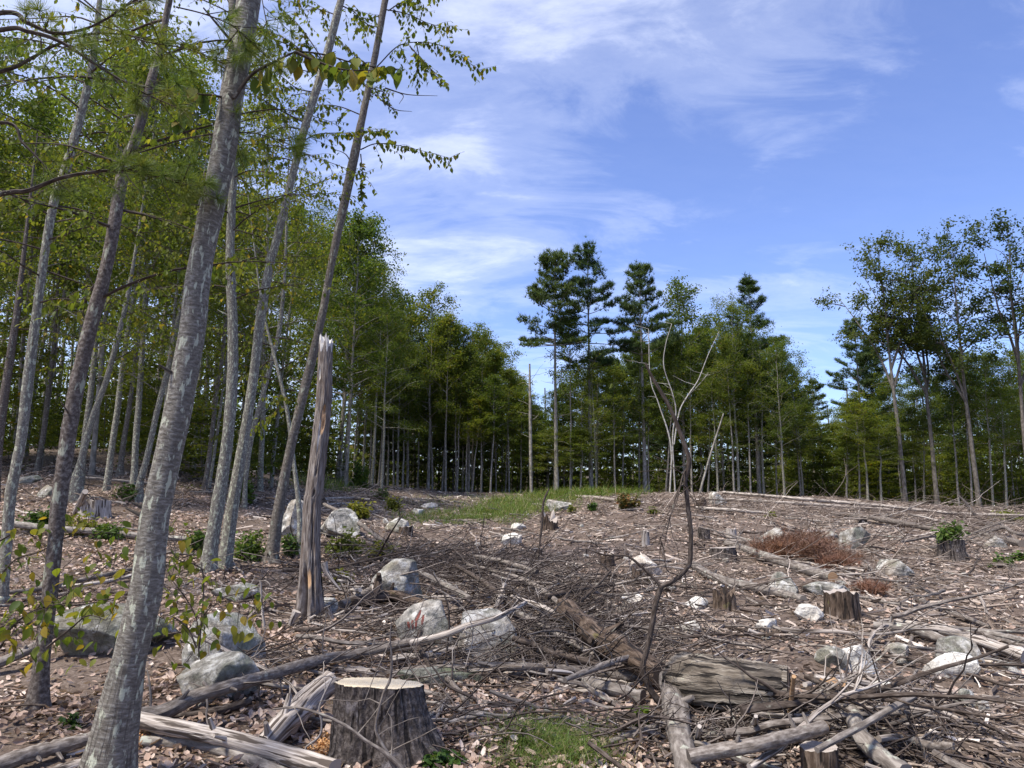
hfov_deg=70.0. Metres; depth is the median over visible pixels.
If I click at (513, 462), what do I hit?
sapling
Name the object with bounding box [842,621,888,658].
forked branch
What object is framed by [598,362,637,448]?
hardwood tree
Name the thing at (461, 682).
fallen stick
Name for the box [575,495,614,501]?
pale log
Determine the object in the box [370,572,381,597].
root hook
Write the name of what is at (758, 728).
forked branch
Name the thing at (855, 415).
hardwood tree
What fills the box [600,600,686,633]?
forked branch
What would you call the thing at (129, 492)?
bush
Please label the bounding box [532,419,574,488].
pine tree
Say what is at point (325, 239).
hardwood tree
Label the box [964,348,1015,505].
hardwood tree
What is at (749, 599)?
fallen stick
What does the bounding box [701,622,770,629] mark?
fallen stick
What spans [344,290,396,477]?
hardwood tree
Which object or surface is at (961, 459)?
sapling
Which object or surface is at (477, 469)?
sapling
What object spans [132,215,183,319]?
hardwood tree
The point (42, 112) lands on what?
hardwood tree
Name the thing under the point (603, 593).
forked branch
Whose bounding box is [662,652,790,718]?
great log
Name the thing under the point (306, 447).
sapling
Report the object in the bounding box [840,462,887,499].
sapling
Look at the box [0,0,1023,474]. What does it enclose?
sky
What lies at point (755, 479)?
sapling
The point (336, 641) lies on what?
forked branch
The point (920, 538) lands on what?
forked branch
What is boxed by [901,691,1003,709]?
fallen stick
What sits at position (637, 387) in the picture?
hardwood tree
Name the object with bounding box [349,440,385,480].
sapling
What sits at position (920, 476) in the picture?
sapling
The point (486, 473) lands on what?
sapling
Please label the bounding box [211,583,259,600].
boulder
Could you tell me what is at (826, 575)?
tapered log
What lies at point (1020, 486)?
sapling
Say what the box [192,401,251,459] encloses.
sapling
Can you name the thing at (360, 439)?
sapling
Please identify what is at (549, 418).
hardwood tree
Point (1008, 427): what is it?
hardwood tree
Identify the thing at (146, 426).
sapling
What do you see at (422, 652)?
forked branch
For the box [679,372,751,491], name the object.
hardwood tree
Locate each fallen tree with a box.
[14,521,186,541]
[831,508,938,532]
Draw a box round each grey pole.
[6,589,82,601]
[10,567,132,593]
[61,574,130,588]
[71,475,146,483]
[323,496,370,500]
[323,503,399,548]
[324,573,359,586]
[327,502,375,506]
[402,624,638,681]
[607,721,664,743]
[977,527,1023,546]
[978,629,1023,643]
[990,526,1023,536]
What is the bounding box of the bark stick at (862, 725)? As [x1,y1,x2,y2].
[814,697,916,752]
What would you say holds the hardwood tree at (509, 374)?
on the ground at (72, 674)
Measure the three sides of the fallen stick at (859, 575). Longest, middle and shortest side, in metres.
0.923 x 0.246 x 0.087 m
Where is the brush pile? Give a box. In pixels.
[0,509,1023,767]
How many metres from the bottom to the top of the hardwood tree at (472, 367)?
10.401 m
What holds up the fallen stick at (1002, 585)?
on the ground at (72, 674)
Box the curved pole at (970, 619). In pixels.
[859,563,991,628]
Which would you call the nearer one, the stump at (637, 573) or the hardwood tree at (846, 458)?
the stump at (637, 573)
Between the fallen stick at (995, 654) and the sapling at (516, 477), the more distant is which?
the sapling at (516, 477)
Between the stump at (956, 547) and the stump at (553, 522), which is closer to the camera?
the stump at (956, 547)
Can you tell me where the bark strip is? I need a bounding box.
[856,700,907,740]
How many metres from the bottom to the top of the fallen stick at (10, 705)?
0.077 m
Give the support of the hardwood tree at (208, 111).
on the ground at (72, 674)
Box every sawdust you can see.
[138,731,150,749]
[302,732,329,755]
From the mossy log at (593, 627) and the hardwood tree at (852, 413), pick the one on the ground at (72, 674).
the hardwood tree at (852, 413)
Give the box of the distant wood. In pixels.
[0,280,1023,505]
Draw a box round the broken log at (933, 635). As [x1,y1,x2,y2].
[873,616,944,641]
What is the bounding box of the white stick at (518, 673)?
[485,671,565,676]
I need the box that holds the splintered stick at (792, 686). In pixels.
[787,675,795,712]
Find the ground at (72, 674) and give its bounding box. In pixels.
[0,446,1023,767]
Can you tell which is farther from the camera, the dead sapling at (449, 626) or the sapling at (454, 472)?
the sapling at (454, 472)
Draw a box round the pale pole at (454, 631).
[410,588,527,672]
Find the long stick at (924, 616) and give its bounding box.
[866,594,1005,642]
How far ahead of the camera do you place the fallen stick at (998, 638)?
7.56 m
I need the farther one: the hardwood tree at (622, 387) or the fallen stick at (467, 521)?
the hardwood tree at (622, 387)
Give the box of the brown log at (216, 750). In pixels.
[139,736,286,767]
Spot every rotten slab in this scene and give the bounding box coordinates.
[333,665,400,678]
[393,645,459,665]
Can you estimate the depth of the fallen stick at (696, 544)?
16.47 m
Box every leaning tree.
[218,0,397,568]
[261,0,495,564]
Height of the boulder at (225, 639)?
0.620 m
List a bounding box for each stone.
[36,485,51,497]
[413,508,423,514]
[421,503,437,507]
[511,523,525,529]
[709,491,726,505]
[761,636,771,639]
[819,530,838,538]
[896,658,914,665]
[977,696,990,710]
[996,661,1016,668]
[1008,667,1021,678]
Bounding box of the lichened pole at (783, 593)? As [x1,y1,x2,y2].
[691,562,807,601]
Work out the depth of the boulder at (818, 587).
10.61 m
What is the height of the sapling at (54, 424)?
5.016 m
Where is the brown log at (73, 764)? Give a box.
[51,759,80,767]
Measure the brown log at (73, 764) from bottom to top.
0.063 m
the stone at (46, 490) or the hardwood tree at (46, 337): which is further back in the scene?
the hardwood tree at (46, 337)
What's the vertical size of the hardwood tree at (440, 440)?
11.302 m
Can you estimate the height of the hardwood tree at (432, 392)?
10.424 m
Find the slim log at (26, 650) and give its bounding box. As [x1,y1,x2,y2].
[0,601,112,667]
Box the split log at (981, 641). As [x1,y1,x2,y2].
[896,619,1023,661]
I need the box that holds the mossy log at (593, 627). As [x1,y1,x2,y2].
[545,597,664,688]
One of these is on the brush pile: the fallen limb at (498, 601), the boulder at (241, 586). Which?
the fallen limb at (498, 601)
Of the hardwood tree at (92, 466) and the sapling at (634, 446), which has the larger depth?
the sapling at (634, 446)
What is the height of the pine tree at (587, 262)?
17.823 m
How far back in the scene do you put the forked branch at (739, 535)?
16.00 m
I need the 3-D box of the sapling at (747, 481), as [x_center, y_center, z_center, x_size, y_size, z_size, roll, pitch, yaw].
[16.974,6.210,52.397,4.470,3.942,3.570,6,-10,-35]
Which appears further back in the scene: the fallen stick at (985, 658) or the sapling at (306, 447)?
the sapling at (306, 447)
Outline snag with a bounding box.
[288,335,340,624]
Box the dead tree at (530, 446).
[517,364,540,492]
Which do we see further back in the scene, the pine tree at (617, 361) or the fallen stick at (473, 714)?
the pine tree at (617, 361)
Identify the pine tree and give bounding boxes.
[353,408,395,481]
[366,402,411,485]
[409,339,439,488]
[417,356,452,488]
[432,384,476,490]
[470,386,499,478]
[515,247,590,489]
[517,402,551,492]
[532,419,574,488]
[541,384,587,488]
[548,236,633,490]
[573,347,616,482]
[575,385,604,471]
[594,353,629,486]
[610,260,683,491]
[616,329,665,488]
[646,352,694,491]
[686,327,720,491]
[701,336,743,491]
[712,272,793,493]
[723,344,774,491]
[763,375,789,473]
[771,350,800,483]
[777,389,817,482]
[787,376,838,493]
[824,313,895,498]
[843,334,897,500]
[844,414,897,499]
[940,391,987,500]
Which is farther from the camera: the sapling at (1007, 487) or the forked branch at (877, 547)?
the sapling at (1007, 487)
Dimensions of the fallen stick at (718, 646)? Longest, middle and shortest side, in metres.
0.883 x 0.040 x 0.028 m
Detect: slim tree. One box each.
[0,120,104,501]
[0,201,116,472]
[68,120,209,502]
[90,199,220,476]
[125,97,278,502]
[148,114,377,557]
[153,180,292,493]
[170,252,302,490]
[236,77,357,508]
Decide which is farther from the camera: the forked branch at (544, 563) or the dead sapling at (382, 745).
the forked branch at (544, 563)
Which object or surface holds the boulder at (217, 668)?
on the ground at (72, 674)
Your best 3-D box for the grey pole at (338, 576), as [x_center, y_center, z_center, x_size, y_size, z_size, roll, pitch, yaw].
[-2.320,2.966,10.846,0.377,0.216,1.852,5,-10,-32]
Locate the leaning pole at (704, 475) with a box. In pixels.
[699,413,723,492]
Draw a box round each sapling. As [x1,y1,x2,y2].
[0,316,58,469]
[0,320,53,458]
[0,360,40,454]
[0,388,36,455]
[0,507,132,676]
[5,339,81,460]
[7,390,58,445]
[29,349,65,444]
[32,374,83,445]
[33,400,82,447]
[37,373,100,446]
[57,359,117,448]
[76,323,142,452]
[77,359,193,461]
[78,366,110,442]
[78,400,133,448]
[79,373,161,453]
[79,398,112,443]
[89,344,150,448]
[99,366,154,450]
[101,351,153,438]
[106,392,218,473]
[115,355,164,451]
[115,519,281,670]
[119,361,163,443]
[128,396,184,452]
[140,335,199,461]
[151,381,209,467]
[179,398,255,480]
[180,340,254,474]
[185,377,213,461]
[186,333,281,469]
[187,410,275,487]
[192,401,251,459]
[233,306,295,489]
[250,580,283,629]
[252,426,282,471]
[254,407,286,462]
[255,418,287,466]
[256,365,312,476]
[257,395,308,472]
[267,693,405,767]
[268,380,329,475]
[269,382,295,469]
[279,420,332,477]
[282,391,330,471]
[291,426,341,477]
[297,414,357,475]
[305,427,357,478]
[305,662,334,749]
[317,620,466,767]
[328,411,351,476]
[331,420,380,481]
[331,426,361,479]
[349,435,399,485]
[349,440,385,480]
[368,427,395,484]
[374,424,409,482]
[385,450,421,487]
[389,447,416,484]
[395,442,423,487]
[404,463,439,486]
[409,443,439,488]
[409,562,463,659]
[410,431,458,489]
[414,448,434,484]
[430,458,449,487]
[436,456,460,489]
[439,445,465,487]
[450,449,479,490]
[458,442,487,490]
[459,455,485,491]
[470,438,500,491]
[470,441,505,490]
[483,439,510,491]
[486,463,516,491]
[488,431,535,490]
[499,440,541,492]
[507,460,542,491]
[521,488,553,567]
[523,462,549,489]
[533,472,552,491]
[535,445,575,490]
[535,446,583,488]
[549,425,587,488]
[560,453,594,488]
[561,449,612,488]
[568,363,726,710]
[583,460,605,489]
[593,429,616,487]
[593,447,624,488]
[594,424,637,488]
[598,427,631,487]
[609,447,642,490]
[611,438,653,491]
[627,441,660,488]
[632,461,661,488]
[640,464,661,490]
[641,432,680,491]
[641,450,664,488]
[651,430,687,491]
[655,433,678,491]
[656,440,682,489]
[664,447,704,489]
[675,459,710,491]
[681,446,715,491]
[688,430,731,490]
[693,444,715,490]
[696,468,730,491]
[704,429,736,491]
[712,426,765,491]
[717,446,735,489]
[719,450,773,490]
[720,452,761,491]
[746,460,771,492]
[752,467,782,493]
[755,465,782,495]
[764,455,786,494]
[766,469,793,495]
[769,437,810,495]
[771,460,805,495]
[773,457,809,495]
[778,455,812,495]
[784,465,811,493]
[787,463,838,495]
[790,445,823,493]
[798,424,844,495]
[804,434,844,496]
[805,462,832,495]
[811,422,857,494]
[811,451,854,495]
[816,456,857,496]
[826,407,873,498]
[830,421,875,500]
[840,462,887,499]
[844,438,897,500]
[844,458,911,498]
[848,441,920,500]
[849,448,884,497]
[873,429,932,502]
[876,452,906,500]
[884,439,922,500]
[886,459,927,498]
[890,438,938,500]
[893,439,932,500]
[895,454,933,500]
[907,450,952,503]
[912,469,949,504]
[914,449,965,505]
[919,459,966,503]
[929,420,988,505]
[930,456,969,505]
[932,442,969,504]
[940,445,991,501]
[951,491,981,519]
[953,435,1004,505]
[953,443,983,502]
[961,429,1023,505]
[964,461,1015,504]
[973,468,1010,504]
[974,438,1023,506]
[984,437,1023,505]
[986,466,1023,508]
[992,450,1023,507]
[1001,465,1023,504]
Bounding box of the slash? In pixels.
[0,446,1023,767]
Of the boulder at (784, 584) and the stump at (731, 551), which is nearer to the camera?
the boulder at (784, 584)
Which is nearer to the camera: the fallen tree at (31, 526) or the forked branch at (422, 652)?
the forked branch at (422, 652)
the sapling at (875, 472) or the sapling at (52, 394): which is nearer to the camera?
the sapling at (52, 394)
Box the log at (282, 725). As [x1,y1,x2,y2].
[259,671,337,742]
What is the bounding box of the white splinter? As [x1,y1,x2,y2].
[751,714,757,724]
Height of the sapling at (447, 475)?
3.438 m
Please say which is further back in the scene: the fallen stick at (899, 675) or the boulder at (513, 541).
the boulder at (513, 541)
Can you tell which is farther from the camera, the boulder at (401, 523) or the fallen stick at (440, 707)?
the boulder at (401, 523)
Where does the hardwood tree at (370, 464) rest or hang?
on the ground at (72, 674)
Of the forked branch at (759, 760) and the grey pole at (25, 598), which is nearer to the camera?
the forked branch at (759, 760)
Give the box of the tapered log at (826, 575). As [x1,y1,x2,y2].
[724,539,837,581]
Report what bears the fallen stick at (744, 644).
on the ground at (72, 674)
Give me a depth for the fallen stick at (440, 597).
10.42 m
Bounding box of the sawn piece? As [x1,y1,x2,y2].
[694,724,701,740]
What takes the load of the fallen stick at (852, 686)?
on the ground at (72, 674)
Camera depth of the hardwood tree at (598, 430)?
52.44 m
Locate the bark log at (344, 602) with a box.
[338,586,371,607]
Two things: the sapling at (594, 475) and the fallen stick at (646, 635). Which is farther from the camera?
the sapling at (594, 475)
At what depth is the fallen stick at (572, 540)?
17.38 m
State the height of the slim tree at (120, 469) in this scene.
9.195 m
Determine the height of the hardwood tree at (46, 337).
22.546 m
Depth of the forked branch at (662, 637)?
7.64 m
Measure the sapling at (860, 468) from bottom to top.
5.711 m
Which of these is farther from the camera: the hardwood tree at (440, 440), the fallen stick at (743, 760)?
the hardwood tree at (440, 440)
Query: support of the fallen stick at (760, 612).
on the ground at (72, 674)
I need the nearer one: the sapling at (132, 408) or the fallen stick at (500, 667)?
the fallen stick at (500, 667)
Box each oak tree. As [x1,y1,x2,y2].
[810,229,957,501]
[848,235,982,504]
[893,215,1001,505]
[938,208,1023,450]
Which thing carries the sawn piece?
on the ground at (72, 674)
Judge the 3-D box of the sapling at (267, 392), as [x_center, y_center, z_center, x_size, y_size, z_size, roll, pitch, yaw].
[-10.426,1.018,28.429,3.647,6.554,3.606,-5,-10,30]
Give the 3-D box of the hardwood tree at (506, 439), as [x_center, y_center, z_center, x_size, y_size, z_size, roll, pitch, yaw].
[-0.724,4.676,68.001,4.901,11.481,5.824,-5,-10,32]
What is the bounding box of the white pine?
[0,0,319,226]
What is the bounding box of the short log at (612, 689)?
[581,676,645,705]
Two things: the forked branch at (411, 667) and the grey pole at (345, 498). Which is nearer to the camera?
the forked branch at (411, 667)
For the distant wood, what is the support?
on the ground at (72, 674)
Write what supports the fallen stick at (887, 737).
on the ground at (72, 674)
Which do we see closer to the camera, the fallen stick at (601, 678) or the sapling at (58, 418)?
the fallen stick at (601, 678)
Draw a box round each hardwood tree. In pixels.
[0,2,206,484]
[0,4,25,254]
[0,24,28,187]
[0,31,67,209]
[0,79,18,167]
[0,85,72,362]
[0,85,81,464]
[0,96,71,346]
[0,110,53,339]
[0,111,86,434]
[0,141,17,237]
[0,151,66,340]
[0,166,133,456]
[0,172,83,441]
[4,137,121,465]
[4,184,111,377]
[5,218,82,374]
[6,206,134,439]
[13,166,85,444]
[19,26,204,358]
[21,44,186,476]
[44,6,226,491]
[45,13,244,486]
[46,146,158,442]
[52,166,255,438]
[69,217,155,430]
[82,172,126,372]
[90,214,222,429]
[107,200,286,362]
[116,130,174,449]
[124,229,213,447]
[130,165,260,469]
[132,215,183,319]
[135,59,216,453]
[137,77,242,297]
[153,153,280,465]
[162,151,293,429]
[182,199,300,464]
[193,48,365,491]
[200,182,340,480]
[203,221,288,371]
[211,189,309,444]
[220,205,356,489]
[238,202,304,453]
[241,226,320,447]
[269,197,323,468]
[272,216,371,399]
[282,197,356,469]
[283,227,420,479]
[290,248,349,475]
[291,212,410,477]
[295,204,423,486]
[309,286,399,479]
[327,256,404,469]
[337,258,422,471]
[339,303,431,488]
[340,260,429,485]
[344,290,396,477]
[348,332,389,482]
[352,298,420,476]
[354,315,423,485]
[361,325,444,486]
[364,326,409,484]
[365,383,414,484]
[370,290,444,486]
[373,339,448,486]
[374,427,377,483]
[378,356,415,486]
[383,321,404,485]
[386,382,431,486]
[387,281,479,489]
[398,352,437,487]
[408,311,424,456]
[409,339,447,489]
[411,315,460,486]
[414,311,437,487]
[415,346,451,487]
[419,309,473,491]
[420,320,514,491]
[423,414,479,458]
[425,319,473,491]
[426,323,461,477]
[426,344,465,491]
[426,392,464,489]
[434,353,481,491]
[434,387,449,488]
[435,376,490,490]
[445,321,516,491]
[448,353,499,491]
[451,342,491,491]
[453,394,500,491]
[459,406,502,492]
[467,373,526,491]
[471,356,503,468]
[472,411,512,492]
[473,341,546,491]
[479,350,515,490]
[483,344,513,490]
[490,365,531,492]
[490,366,526,491]
[493,382,524,480]
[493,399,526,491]
[500,390,542,492]
[500,410,533,492]
[504,434,548,490]
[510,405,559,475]
[512,379,538,418]
[522,425,583,487]
[532,390,584,478]
[532,416,565,469]
[535,377,603,461]
[545,317,600,488]
[546,427,594,484]
[553,369,612,487]
[558,428,608,488]
[563,345,630,483]
[564,356,627,488]
[585,355,624,488]
[587,365,638,488]
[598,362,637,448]
[600,342,671,490]
[603,337,645,479]
[606,370,640,489]
[620,356,665,471]
[621,385,671,491]
[625,338,671,490]
[629,270,730,490]
[643,332,728,466]
[645,336,695,491]
[650,348,703,490]
[654,317,679,480]
[659,319,730,491]
[665,342,715,491]
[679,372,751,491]
[685,309,752,490]
[687,411,734,491]
[688,356,725,483]
[693,288,782,491]
[704,338,750,491]
[706,322,771,469]
[719,360,774,492]
[723,325,806,493]
[729,355,775,491]
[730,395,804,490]
[743,333,827,495]
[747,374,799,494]
[754,335,817,476]
[759,360,856,495]
[771,402,827,495]
[781,385,808,459]
[790,384,836,495]
[795,421,830,495]
[796,436,844,496]
[815,425,850,496]
[821,404,879,498]
[822,434,874,497]
[824,400,902,499]
[826,390,879,497]
[828,393,894,498]
[840,414,920,500]
[859,372,921,500]
[873,415,920,501]
[884,413,962,503]
[885,360,959,451]
[889,383,934,458]
[890,362,942,478]
[891,406,932,502]
[896,389,918,500]
[904,347,975,504]
[912,377,943,501]
[916,392,963,484]
[921,356,981,504]
[921,390,947,494]
[927,369,1018,503]
[932,354,993,505]
[937,383,1015,503]
[951,356,1023,506]
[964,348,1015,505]
[965,375,1023,507]
[967,359,1023,505]
[970,341,1023,507]
[977,393,1010,505]
[984,385,1021,507]
[987,412,1023,467]
[1004,347,1023,450]
[1006,360,1023,471]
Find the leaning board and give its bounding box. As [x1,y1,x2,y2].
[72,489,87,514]
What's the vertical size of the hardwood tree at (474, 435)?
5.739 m
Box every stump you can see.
[76,499,111,519]
[327,677,445,767]
[399,526,413,537]
[531,548,542,559]
[542,510,557,531]
[566,561,576,574]
[600,550,614,567]
[632,566,650,585]
[641,530,649,546]
[696,498,706,506]
[698,528,710,540]
[709,546,737,561]
[712,585,738,612]
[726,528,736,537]
[799,741,839,767]
[818,677,847,712]
[823,588,863,622]
[857,516,866,523]
[935,539,969,562]
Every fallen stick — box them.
[0,604,26,607]
[0,697,45,707]
[87,496,125,503]
[100,519,137,530]
[109,585,128,594]
[166,550,237,560]
[175,491,227,493]
[233,560,243,573]
[240,603,290,613]
[260,682,301,689]
[295,623,377,631]
[305,669,340,680]
[308,717,331,722]
[309,603,350,620]
[311,621,389,637]
[329,591,350,595]
[337,579,369,588]
[340,607,407,622]
[363,607,459,620]
[364,578,375,612]
[369,629,396,641]
[386,664,469,684]
[394,647,435,650]
[397,665,523,672]
[407,492,449,501]
[420,499,456,505]
[424,689,487,702]
[425,595,456,598]
[425,598,462,602]
[426,691,471,699]
[426,700,511,716]
[427,493,452,506]
[429,693,449,716]
[431,688,447,718]
[432,711,483,723]
[437,576,488,591]
[445,651,469,704]
[451,519,488,526]
[456,603,493,610]
[466,712,609,727]
[466,716,559,726]
[468,673,497,676]
[475,533,525,537]
[477,660,563,681]
[489,636,546,665]
[489,689,589,728]
[501,521,537,534]
[505,659,617,682]
[545,668,573,674]
[559,537,607,545]
[561,699,614,708]
[569,528,611,533]
[578,710,621,721]
[587,740,625,767]
[592,594,620,609]
[615,528,656,536]
[618,680,642,687]
[621,631,710,643]
[637,524,687,528]
[642,726,744,740]
[642,753,799,756]
[650,736,673,760]
[651,559,671,561]
[656,563,695,571]
[657,623,737,640]
[671,626,798,638]
[673,539,704,546]
[693,740,780,767]
[700,620,721,632]
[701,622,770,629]
[704,634,780,651]
[705,643,726,650]
[710,532,735,538]
[727,627,795,642]
[736,603,794,606]
[739,529,801,534]
[746,597,786,609]
[748,628,779,635]
[757,564,826,578]
[758,609,768,632]
[772,625,794,635]
[785,517,830,522]
[788,641,880,651]
[793,560,864,571]
[810,570,877,578]
[814,674,1004,730]
[829,569,890,582]
[843,670,910,677]
[846,575,902,598]
[859,594,907,606]
[863,672,921,708]
[864,548,891,559]
[865,763,879,767]
[867,702,956,730]
[868,652,1019,689]
[869,533,930,539]
[870,673,939,684]
[873,656,1023,666]
[876,726,957,742]
[878,612,950,621]
[878,725,954,755]
[883,532,930,539]
[887,643,934,650]
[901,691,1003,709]
[908,633,917,644]
[924,694,969,705]
[929,686,1023,706]
[932,749,971,767]
[934,625,994,637]
[934,650,1022,663]
[935,569,1001,584]
[940,703,1007,736]
[947,626,1023,633]
[963,629,1023,645]
[975,587,988,612]
[982,645,1023,657]
[982,668,1023,678]
[986,580,1022,586]
[987,583,1023,588]
[991,563,1023,570]
[1004,619,1023,627]
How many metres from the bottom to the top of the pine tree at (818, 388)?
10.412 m
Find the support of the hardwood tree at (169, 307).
on the ground at (72, 674)
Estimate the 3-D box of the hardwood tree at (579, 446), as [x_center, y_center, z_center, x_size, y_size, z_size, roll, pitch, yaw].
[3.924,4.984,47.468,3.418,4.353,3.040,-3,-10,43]
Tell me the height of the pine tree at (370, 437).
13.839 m
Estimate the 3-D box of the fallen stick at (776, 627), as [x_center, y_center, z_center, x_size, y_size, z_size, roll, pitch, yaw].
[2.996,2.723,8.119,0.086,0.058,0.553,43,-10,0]
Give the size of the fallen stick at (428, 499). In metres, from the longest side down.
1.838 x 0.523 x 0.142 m
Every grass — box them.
[266,472,662,527]
[463,693,660,767]
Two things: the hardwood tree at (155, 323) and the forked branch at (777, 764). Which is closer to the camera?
the forked branch at (777, 764)
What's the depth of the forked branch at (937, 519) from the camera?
21.93 m
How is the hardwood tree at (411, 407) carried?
on the ground at (72, 674)
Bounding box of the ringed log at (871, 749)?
[844,704,911,767]
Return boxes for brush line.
[0,454,1023,620]
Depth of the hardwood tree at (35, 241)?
25.23 m
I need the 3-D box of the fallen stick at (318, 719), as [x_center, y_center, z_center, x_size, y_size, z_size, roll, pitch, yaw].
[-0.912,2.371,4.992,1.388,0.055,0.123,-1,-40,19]
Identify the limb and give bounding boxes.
[418,570,472,602]
[454,564,514,610]
[471,544,538,576]
[493,566,517,610]
[497,583,557,621]
[508,602,599,657]
[526,619,614,674]
[544,559,614,606]
[551,684,617,705]
[563,614,645,682]
[603,666,675,723]
[693,682,781,738]
[802,645,875,686]
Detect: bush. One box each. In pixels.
[15,505,67,530]
[65,510,105,536]
[87,521,131,539]
[109,482,144,501]
[184,528,205,550]
[233,528,267,562]
[240,480,256,502]
[281,532,300,555]
[324,526,371,558]
[346,498,376,518]
[349,459,373,487]
[364,540,399,561]
[370,484,388,500]
[384,494,405,511]
[421,747,469,767]
[613,492,643,509]
[987,509,1023,521]
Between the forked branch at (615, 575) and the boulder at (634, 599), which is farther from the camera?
the forked branch at (615, 575)
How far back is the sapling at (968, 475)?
55.19 m
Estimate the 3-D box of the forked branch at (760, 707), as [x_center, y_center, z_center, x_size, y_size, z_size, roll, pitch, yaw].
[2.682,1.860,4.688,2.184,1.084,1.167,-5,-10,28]
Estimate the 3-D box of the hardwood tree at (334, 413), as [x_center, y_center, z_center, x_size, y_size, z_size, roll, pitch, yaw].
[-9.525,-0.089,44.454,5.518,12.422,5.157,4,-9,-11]
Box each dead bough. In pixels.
[748,523,873,561]
[748,536,800,559]
[814,551,864,570]
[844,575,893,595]
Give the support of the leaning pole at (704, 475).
on the ground at (72, 674)
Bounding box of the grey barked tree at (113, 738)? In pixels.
[77,0,402,767]
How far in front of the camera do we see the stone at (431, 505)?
28.46 m
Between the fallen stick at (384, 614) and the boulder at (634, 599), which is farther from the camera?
the boulder at (634, 599)
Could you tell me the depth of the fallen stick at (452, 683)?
5.78 m
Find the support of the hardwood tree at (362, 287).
on the ground at (72, 674)
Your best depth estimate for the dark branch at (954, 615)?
9.47 m
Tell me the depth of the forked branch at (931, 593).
10.21 m
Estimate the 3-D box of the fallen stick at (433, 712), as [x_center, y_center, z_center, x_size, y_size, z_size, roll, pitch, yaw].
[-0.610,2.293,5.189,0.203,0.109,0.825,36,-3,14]
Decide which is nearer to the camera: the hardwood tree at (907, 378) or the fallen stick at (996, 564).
the fallen stick at (996, 564)
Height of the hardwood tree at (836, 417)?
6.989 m
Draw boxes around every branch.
[188,628,314,714]
[282,515,448,582]
[295,578,486,663]
[320,511,407,561]
[323,550,355,561]
[325,562,371,594]
[329,538,384,573]
[341,479,424,565]
[355,515,464,570]
[359,522,462,581]
[398,633,447,689]
[417,615,474,671]
[434,524,546,573]
[453,623,517,658]
[466,556,556,603]
[489,558,581,570]
[491,544,646,601]
[504,559,627,591]
[505,547,626,600]
[511,606,679,680]
[523,545,667,606]
[527,604,576,657]
[533,615,704,654]
[534,550,651,582]
[537,601,723,647]
[553,590,659,627]
[555,569,614,605]
[557,656,635,706]
[583,550,690,607]
[586,588,624,617]
[590,590,671,620]
[597,566,745,597]
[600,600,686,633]
[623,550,650,575]
[651,553,728,574]
[652,717,781,767]
[695,566,770,598]
[699,526,756,542]
[701,565,817,603]
[702,609,1023,755]
[717,523,797,542]
[724,652,1020,754]
[729,607,939,712]
[731,517,751,546]
[740,630,1023,766]
[746,620,962,767]
[751,664,949,729]
[757,579,853,602]
[781,584,973,644]
[781,681,933,743]
[803,511,859,531]
[804,636,1023,763]
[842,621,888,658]
[844,495,926,521]
[862,550,972,587]
[863,560,889,576]
[869,536,925,557]
[890,555,1023,626]
[894,575,945,608]
[901,521,983,548]
[901,592,969,621]
[909,514,991,532]
[916,496,1023,554]
[928,512,1010,551]
[962,539,989,575]
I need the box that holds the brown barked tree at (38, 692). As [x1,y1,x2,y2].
[0,0,286,711]
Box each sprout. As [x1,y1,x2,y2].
[58,712,87,729]
[322,567,354,585]
[567,505,576,512]
[587,501,597,510]
[628,705,650,726]
[647,506,663,514]
[763,511,776,517]
[931,517,970,543]
[988,552,1016,566]
[1009,550,1023,560]
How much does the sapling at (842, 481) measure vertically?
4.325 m
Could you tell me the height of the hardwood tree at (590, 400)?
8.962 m
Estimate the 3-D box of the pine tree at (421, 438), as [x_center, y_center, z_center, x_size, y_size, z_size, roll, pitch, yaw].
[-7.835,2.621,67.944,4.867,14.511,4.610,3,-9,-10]
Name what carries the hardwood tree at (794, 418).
on the ground at (72, 674)
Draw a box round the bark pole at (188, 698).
[141,610,417,724]
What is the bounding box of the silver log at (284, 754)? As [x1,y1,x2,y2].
[140,711,340,767]
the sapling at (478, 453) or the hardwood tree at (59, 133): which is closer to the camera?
the hardwood tree at (59, 133)
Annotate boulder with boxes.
[19,475,43,483]
[53,603,177,654]
[176,651,259,708]
[182,612,265,668]
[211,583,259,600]
[281,499,302,537]
[320,508,359,536]
[324,597,338,613]
[370,558,421,602]
[385,518,408,531]
[395,599,453,646]
[397,666,482,689]
[457,608,517,661]
[500,533,521,544]
[546,499,571,510]
[617,592,641,603]
[630,554,661,574]
[676,621,699,633]
[684,596,707,609]
[756,618,776,632]
[759,528,783,541]
[768,572,797,593]
[794,603,823,621]
[802,581,849,595]
[814,646,850,670]
[838,527,870,548]
[841,644,878,673]
[875,559,914,577]
[884,642,908,655]
[922,652,980,679]
[934,636,986,667]
[954,688,976,706]
[984,536,1007,548]
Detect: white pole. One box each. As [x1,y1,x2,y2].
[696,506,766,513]
[722,491,1023,516]
[726,498,901,510]
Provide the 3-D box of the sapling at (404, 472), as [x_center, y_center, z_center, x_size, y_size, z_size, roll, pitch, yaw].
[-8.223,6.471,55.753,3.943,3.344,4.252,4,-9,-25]
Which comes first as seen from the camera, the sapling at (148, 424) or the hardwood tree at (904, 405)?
the sapling at (148, 424)
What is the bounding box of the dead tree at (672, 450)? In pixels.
[625,321,724,491]
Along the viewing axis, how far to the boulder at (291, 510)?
17.38 m
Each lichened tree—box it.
[0,0,256,603]
[101,0,384,572]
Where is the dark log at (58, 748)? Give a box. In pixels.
[0,731,89,767]
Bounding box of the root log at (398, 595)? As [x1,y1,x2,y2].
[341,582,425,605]
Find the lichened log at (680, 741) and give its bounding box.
[659,671,703,767]

